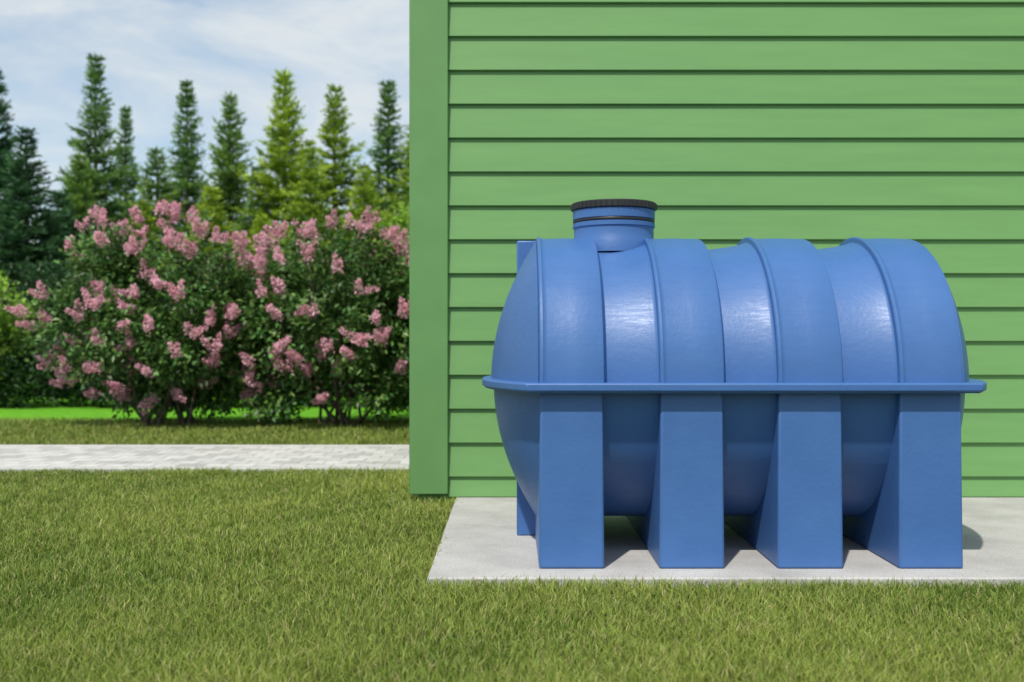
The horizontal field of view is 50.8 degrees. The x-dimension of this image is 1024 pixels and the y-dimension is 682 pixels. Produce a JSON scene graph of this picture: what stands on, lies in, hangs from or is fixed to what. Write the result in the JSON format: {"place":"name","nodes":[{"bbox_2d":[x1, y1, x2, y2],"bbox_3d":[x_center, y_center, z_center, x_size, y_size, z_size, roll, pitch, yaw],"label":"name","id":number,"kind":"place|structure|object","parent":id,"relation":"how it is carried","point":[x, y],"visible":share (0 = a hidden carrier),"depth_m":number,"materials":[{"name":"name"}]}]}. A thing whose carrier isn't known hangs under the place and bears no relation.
{"place":"outdoors","nodes":[
{"label":"outdoors","id":0,"kind":"place"},
{"bbox_2d":[0,445,408,472],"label":"paved path","id":1,"kind":"structure","parent":0,"point":[120,458],"depth_m":7.64,"materials":[{"name":"grey concrete"}]},
{"bbox_2d":[0,0,408,264],"label":"sky","id":2,"kind":"structure","parent":0,"point":[147,46],"materials":[{"name":"white"}]},
{"bbox_2d":[0,386,1023,681],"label":"ground","id":3,"kind":"structure","parent":0,"point":[84,410],"depth_m":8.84,"materials":[{"name":"green plant"}]},
{"bbox_2d":[0,69,44,289],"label":"spruce tree","id":4,"kind":"object","parent":3,"relation":"on","point":[5,144],"visible":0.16,"depth_m":21.95,"materials":[{"name":"green plant"}]},
{"bbox_2d":[0,271,49,384],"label":"green shrub","id":5,"kind":"object","parent":3,"relation":"on","point":[7,319],"visible":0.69,"depth_m":13.89,"materials":[{"name":"green plant"}]},
{"bbox_2d":[0,125,86,394],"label":"spruce tree","id":6,"kind":"object","parent":3,"relation":"on","point":[16,223],"visible":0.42,"depth_m":17.35,"materials":[{"name":"green plant"}]},
{"bbox_2d":[5,190,99,391],"bbox_3d":[-8.107,-0.873,19.028,3.300,3.601,4.149,0,0,-43],"label":"spruce tree","id":7,"kind":"object","parent":3,"relation":"on","point":[59,202],"visible":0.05,"depth_m":18.91,"materials":[{"name":"green plant"}]},
{"bbox_2d":[0,252,113,396],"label":"green shrub","id":8,"kind":"object","parent":3,"relation":"on","point":[50,281],"visible":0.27,"depth_m":15.87,"materials":[{"name":"green plant"}]},
{"bbox_2d":[49,151,112,311],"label":"spruce tree","id":9,"kind":"object","parent":3,"relation":"on","point":[79,202],"visible":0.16,"depth_m":19.87,"materials":[{"name":"green plant"}]},
{"bbox_2d":[43,53,149,286],"bbox_3d":[-8.293,-2.513,21.960,2.921,6.769,3.013,0,0,-8],"label":"spruce tree","id":10,"kind":"object","parent":3,"relation":"on","point":[109,178],"visible":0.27,"depth_m":21.90,"materials":[{"name":"green plant"}]},
{"bbox_2d":[102,104,143,241],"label":"spruce tree","id":11,"kind":"object","parent":3,"relation":"on","point":[124,124],"visible":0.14,"depth_m":24.91,"materials":[{"name":"green plant"}]},
{"bbox_2d":[70,199,176,388],"bbox_3d":[-6.074,-0.728,17.624,2.842,3.173,2.563,0,0,-22],"label":"spruce tree","id":12,"kind":"object","parent":3,"relation":"on","point":[144,212],"visible":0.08,"depth_m":17.45,"materials":[{"name":"green plant"}]},
{"bbox_2d":[4,199,295,427],"bbox_3d":[-3.326,-0.253,10.665,2.277,2.308,2.342,0,0,32],"label":"lilac bush","id":13,"kind":"object","parent":3,"relation":"on","point":[187,363],"visible":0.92,"depth_m":10.25,"materials":[{"name":"green plant"}]},
{"bbox_2d":[119,146,192,301],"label":"spruce tree","id":14,"kind":"object","parent":3,"relation":"on","point":[162,191],"visible":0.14,"depth_m":19.91,"materials":[{"name":"green plant"}]},
{"bbox_2d":[163,79,225,260],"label":"spruce tree","id":15,"kind":"object","parent":3,"relation":"on","point":[186,165],"visible":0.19,"depth_m":22.89,"materials":[{"name":"green plant"}]},
{"bbox_2d":[0,215,405,408],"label":"background hedge","id":16,"kind":"object","parent":3,"relation":"on","point":[14,374],"visible":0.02,"depth_m":13.81,"materials":[{"name":"green plant"}]},
{"bbox_2d":[150,243,263,330],"bbox_3d":[-4.655,-0.277,16.317,2.057,2.330,2.352,0,0,0],"label":"green shrub","id":17,"kind":"object","parent":3,"relation":"on","point":[198,268],"visible":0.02,"depth_m":15.92,"materials":[{"name":"green plant"}]},
{"bbox_2d":[162,183,253,278],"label":"spruce tree","id":18,"kind":"object","parent":3,"relation":"on","point":[211,194],"visible":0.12,"depth_m":18.89,"materials":[{"name":"green plant"}]},
{"bbox_2d":[181,90,271,267],"bbox_3d":[-5.899,-2.136,21.829,2.619,5.967,3.014,0,0,34],"label":"spruce tree","id":19,"kind":"object","parent":3,"relation":"on","point":[231,186],"visible":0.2,"depth_m":21.82,"materials":[{"name":"green plant"}]},
{"bbox_2d":[217,213,283,365],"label":"spruce tree","id":20,"kind":"object","parent":3,"relation":"on","point":[263,219],"visible":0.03,"depth_m":16.93,"materials":[{"name":"green plant"}]},
{"bbox_2d":[230,165,287,263],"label":"spruce tree","id":21,"kind":"object","parent":3,"relation":"on","point":[252,203],"visible":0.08,"depth_m":20.89,"materials":[{"name":"green plant"}]},
{"bbox_2d":[229,67,348,273],"bbox_3d":[-4.286,-2.203,21.070,3.414,6.287,3.451,0,0,-10],"label":"spruce tree","id":22,"kind":"object","parent":3,"relation":"on","point":[279,157],"visible":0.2,"depth_m":20.81,"materials":[{"name":"green plant"}]},
{"bbox_2d":[270,139,352,328],"bbox_3d":[-3.349,-1.308,18.602,2.563,4.341,2.842,0,0,-25],"label":"spruce tree","id":23,"kind":"object","parent":3,"relation":"on","point":[308,174],"visible":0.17,"depth_m":18.42,"materials":[{"name":"green plant"}]},
{"bbox_2d":[216,206,408,427],"bbox_3d":[-1.576,-0.193,10.693,2.698,2.217,2.118,0,0,-13],"label":"lilac bush","id":24,"kind":"object","parent":3,"relation":"on","point":[368,300],"visible":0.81,"depth_m":10.26,"materials":[{"name":"green plant"}]},
{"bbox_2d":[267,254,359,391],"bbox_3d":[-2.845,-0.370,17.347,2.544,2.517,2.648,0,0,0],"label":"green shrub","id":25,"kind":"object","parent":3,"relation":"on","point":[328,297],"visible":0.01,"depth_m":17.01,"materials":[{"name":"green plant"}]},
{"bbox_2d":[289,83,377,251],"bbox_3d":[-3.728,-2.133,21.465,3.468,6.004,3.845,0,0,6],"label":"spruce tree","id":26,"kind":"object","parent":3,"relation":"on","point":[331,126],"visible":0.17,"depth_m":21.37,"materials":[{"name":"green plant"}]},
{"bbox_2d":[330,165,408,344],"bbox_3d":[-2.489,-1.093,18.923,2.701,4.000,2.672,0,0,-38],"label":"spruce tree","id":27,"kind":"object","parent":3,"relation":"on","point":[368,200],"visible":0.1,"depth_m":18.91,"materials":[{"name":"green plant"}]},
{"bbox_2d":[338,79,408,241],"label":"spruce tree","id":28,"kind":"object","parent":3,"relation":"on","point":[385,135],"visible":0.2,"depth_m":21.89,"materials":[{"name":"green plant"}]},
{"bbox_2d":[355,195,408,331],"bbox_3d":[-1.399,-0.662,15.404,2.010,3.093,1.944,0,0,-25],"label":"green shrub","id":29,"kind":"object","parent":3,"relation":"on","point":[402,221],"visible":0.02,"depth_m":15.30,"materials":[{"name":"green plant"}]},
{"bbox_2d":[368,124,408,350],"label":"spruce tree","id":30,"kind":"object","parent":3,"relation":"on","point":[404,175],"visible":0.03,"depth_m":16.90,"materials":[{"name":"green plant"}]},
{"bbox_2d":[420,494,455,501],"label":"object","id":31,"kind":"object","parent":3,"relation":"on","point":[428,496],"depth_m":5.66,"materials":[{"name":"green plant"}]},
{"bbox_2d":[448,0,1023,496],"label":"front siding","id":32,"kind":"object","parent":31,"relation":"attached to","point":[716,124],"visible":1,"depth_m":5.63,"materials":[{"name":"green wood"}]},
{"bbox_2d":[409,0,447,493],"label":"corner trim","id":33,"kind":"structure","parent":32,"relation":"attached to","point":[428,246],"depth_m":5.60,"materials":[{"name":"green wood"}]},
{"bbox_2d":[427,497,1023,587],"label":"concrete pad","id":34,"kind":"object","parent":3,"relation":"on","point":[483,536],"visible":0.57,"depth_m":4.05,"materials":[{"name":"grey concrete"}]},
{"bbox_2d":[482,199,986,567],"bbox_3d":[0.856,0.124,4.435,1.956,1.378,1.258,0,0,0],"label":"water tank","id":35,"kind":"object","parent":34,"relation":"on","point":[779,403],"visible":1,"depth_m":3.90,"materials":[{"name":"blue plastic"}]}
]}

